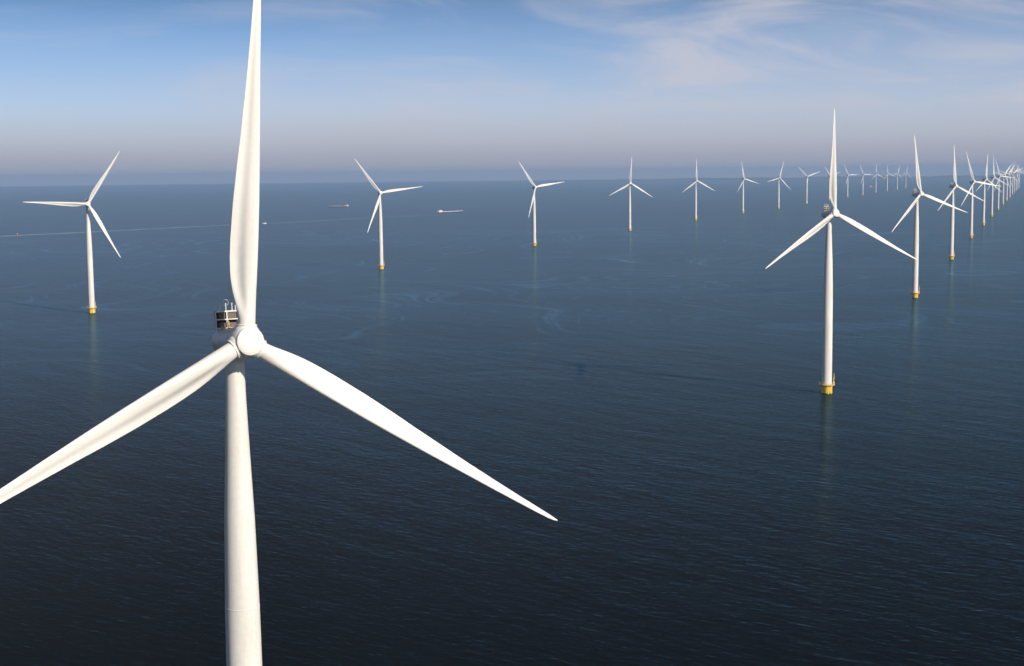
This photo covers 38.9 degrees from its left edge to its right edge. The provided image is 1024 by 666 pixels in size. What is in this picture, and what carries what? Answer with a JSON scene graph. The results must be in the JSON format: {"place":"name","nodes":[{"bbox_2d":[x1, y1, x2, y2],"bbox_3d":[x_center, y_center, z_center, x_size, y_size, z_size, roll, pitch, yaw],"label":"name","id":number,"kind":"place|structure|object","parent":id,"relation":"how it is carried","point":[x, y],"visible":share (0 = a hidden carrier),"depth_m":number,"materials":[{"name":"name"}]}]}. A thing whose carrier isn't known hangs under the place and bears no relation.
{"place":"outdoors","nodes":[
{"label":"outdoors","id":0,"kind":"place"},
{"bbox_2d":[0,176,1023,665],"bbox_3d":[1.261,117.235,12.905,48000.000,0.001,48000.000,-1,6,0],"label":"sea","id":1,"kind":"structure","parent":0,"point":[674,440],"depth_m":675.52,"materials":[{"name":"liquid"}]},
{"bbox_2d":[26,151,119,313],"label":"wind turbine","id":2,"kind":"object","parent":1,"relation":"in","point":[92,307],"visible":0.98,"depth_m":1261.08,"materials":[{"name":"white paint"}]},
{"bbox_2d":[4,225,221,235],"bbox_3d":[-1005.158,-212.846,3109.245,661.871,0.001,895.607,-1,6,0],"label":"wake","id":3,"kind":"object","parent":1,"relation":"on","point":[114,230],"visible":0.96,"depth_m":3274.71,"materials":[{"name":"white liquid"}]},
{"bbox_2d":[0,0,557,665],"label":"wind turbine","id":4,"kind":"object","parent":1,"relation":"in","point":[236,338],"visible":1,"depth_m":201.04,"materials":[{"name":"white paint"}]},
{"bbox_2d":[354,158,421,269],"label":"wind turbine","id":5,"kind":"object","parent":1,"relation":"in","point":[380,265],"visible":0.99,"depth_m":1810.41,"materials":[{"name":"white paint"}]},
{"bbox_2d":[437,210,462,212],"bbox_3d":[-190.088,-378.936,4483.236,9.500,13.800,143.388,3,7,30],"label":"motorboat","id":6,"kind":"object","parent":1,"relation":"on","point":[439,211],"visible":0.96,"depth_m":4451.58,"materials":[{"name":"white paint"}]},
{"bbox_2d":[518,161,561,245],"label":"wind turbine","id":7,"kind":"object","parent":1,"relation":"in","point":[534,187],"visible":0.98,"depth_m":2352.11,"materials":[{"name":"white paint"}]},
{"bbox_2d":[609,159,651,230],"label":"wind turbine","id":8,"kind":"object","parent":1,"relation":"in","point":[629,184],"visible":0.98,"depth_m":2913.20,"materials":[{"name":"white paint"}]},
{"bbox_2d":[683,162,714,220],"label":"wind turbine","id":9,"kind":"object","parent":1,"relation":"in","point":[695,181],"visible":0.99,"depth_m":3492.74,"materials":[{"name":"white paint"}]},
{"bbox_2d":[738,161,758,212],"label":"wind turbine","id":10,"kind":"object","parent":1,"relation":"in","point":[743,179],"visible":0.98,"depth_m":4076.82,"materials":[{"name":"white paint"}]},
{"bbox_2d":[770,163,790,208],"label":"wind turbine","id":11,"kind":"object","parent":1,"relation":"in","point":[778,178],"visible":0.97,"depth_m":4475.71,"materials":[{"name":"white paint"}]},
{"bbox_2d":[801,170,817,203],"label":"wind turbine","id":12,"kind":"object","parent":1,"relation":"in","point":[806,202],"visible":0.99,"depth_m":5089.11,"materials":[{"name":"white paint"}]},
{"bbox_2d":[766,108,917,393],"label":"wind turbine","id":13,"kind":"object","parent":1,"relation":"in","point":[826,384],"visible":0.97,"depth_m":761.02,"materials":[{"name":"white paint"}]},
{"bbox_2d":[844,165,855,196],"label":"wind turbine","id":14,"kind":"object","parent":1,"relation":"in","point":[847,180],"visible":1,"depth_m":6211.75,"materials":[{"name":"white paint"}]},
{"bbox_2d":[861,168,872,194],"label":"wind turbine","id":15,"kind":"object","parent":1,"relation":"in","point":[863,174],"visible":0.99,"depth_m":6641.19,"materials":[{"name":"white paint"}]},
{"bbox_2d":[872,164,881,192],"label":"wind turbine","id":16,"kind":"object","parent":1,"relation":"in","point":[875,180],"visible":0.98,"depth_m":7356.10,"materials":[{"name":"white paint"}]},
{"bbox_2d":[893,135,967,297],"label":"wind turbine","id":17,"kind":"object","parent":1,"relation":"in","point":[915,292],"visible":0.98,"depth_m":1325.92,"materials":[{"name":"white paint"}]},
{"bbox_2d":[938,148,983,259],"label":"wind turbine","id":18,"kind":"object","parent":1,"relation":"in","point":[951,255],"visible":0.99,"depth_m":1879.10,"materials":[{"name":"white paint"}]},
{"bbox_2d":[961,152,1001,237],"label":"wind turbine","id":19,"kind":"object","parent":1,"relation":"in","point":[971,234],"visible":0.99,"depth_m":2454.02,"materials":[{"name":"white paint"}]},
{"bbox_2d":[976,157,1002,225],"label":"wind turbine","id":20,"kind":"object","parent":1,"relation":"in","point":[983,210],"visible":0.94,"depth_m":3000.37,"materials":[{"name":"white paint"}]},
{"bbox_2d":[989,155,1006,216],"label":"wind turbine","id":21,"kind":"object","parent":1,"relation":"in","point":[991,214],"visible":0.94,"depth_m":3549.54,"materials":[{"name":"white paint"}]},
{"bbox_2d":[995,158,1011,209],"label":"wind turbine","id":22,"kind":"object","parent":1,"relation":"in","point":[998,176],"visible":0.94,"depth_m":4110.49,"materials":[{"name":"white paint"}]},
{"bbox_2d":[996,164,1011,204],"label":"wind turbine","id":23,"kind":"object","parent":1,"relation":"in","point":[1003,186],"visible":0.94,"depth_m":4672.02,"materials":[{"name":"white paint"}]},
{"bbox_2d":[1002,164,1015,200],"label":"wind turbine","id":24,"kind":"object","parent":1,"relation":"in","point":[1006,199],"visible":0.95,"depth_m":5230.52,"materials":[{"name":"white paint"}]},
{"bbox_2d":[1009,165,1016,197],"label":"wind turbine","id":25,"kind":"object","parent":1,"relation":"in","point":[1010,183],"visible":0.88,"depth_m":5788.96,"materials":[{"name":"white paint"}]},
{"bbox_2d":[1009,168,1020,194],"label":"wind turbine","id":26,"kind":"object","parent":1,"relation":"in","point":[1012,180],"visible":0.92,"depth_m":6345.37,"materials":[{"name":"white paint"}]},
{"bbox_2d":[0,0,1023,185],"label":"sky","id":27,"kind":"structure","parent":0,"point":[408,90],"materials":[{"name":"blue"}]},
{"bbox_2d":[545,175,1023,181],"bbox_3d":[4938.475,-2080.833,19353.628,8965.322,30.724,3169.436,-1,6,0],"label":"shore","id":28,"kind":"structure","parent":0,"point":[840,177],"depth_m":19617.88,"materials":[{"name":"grey"}]}
]}

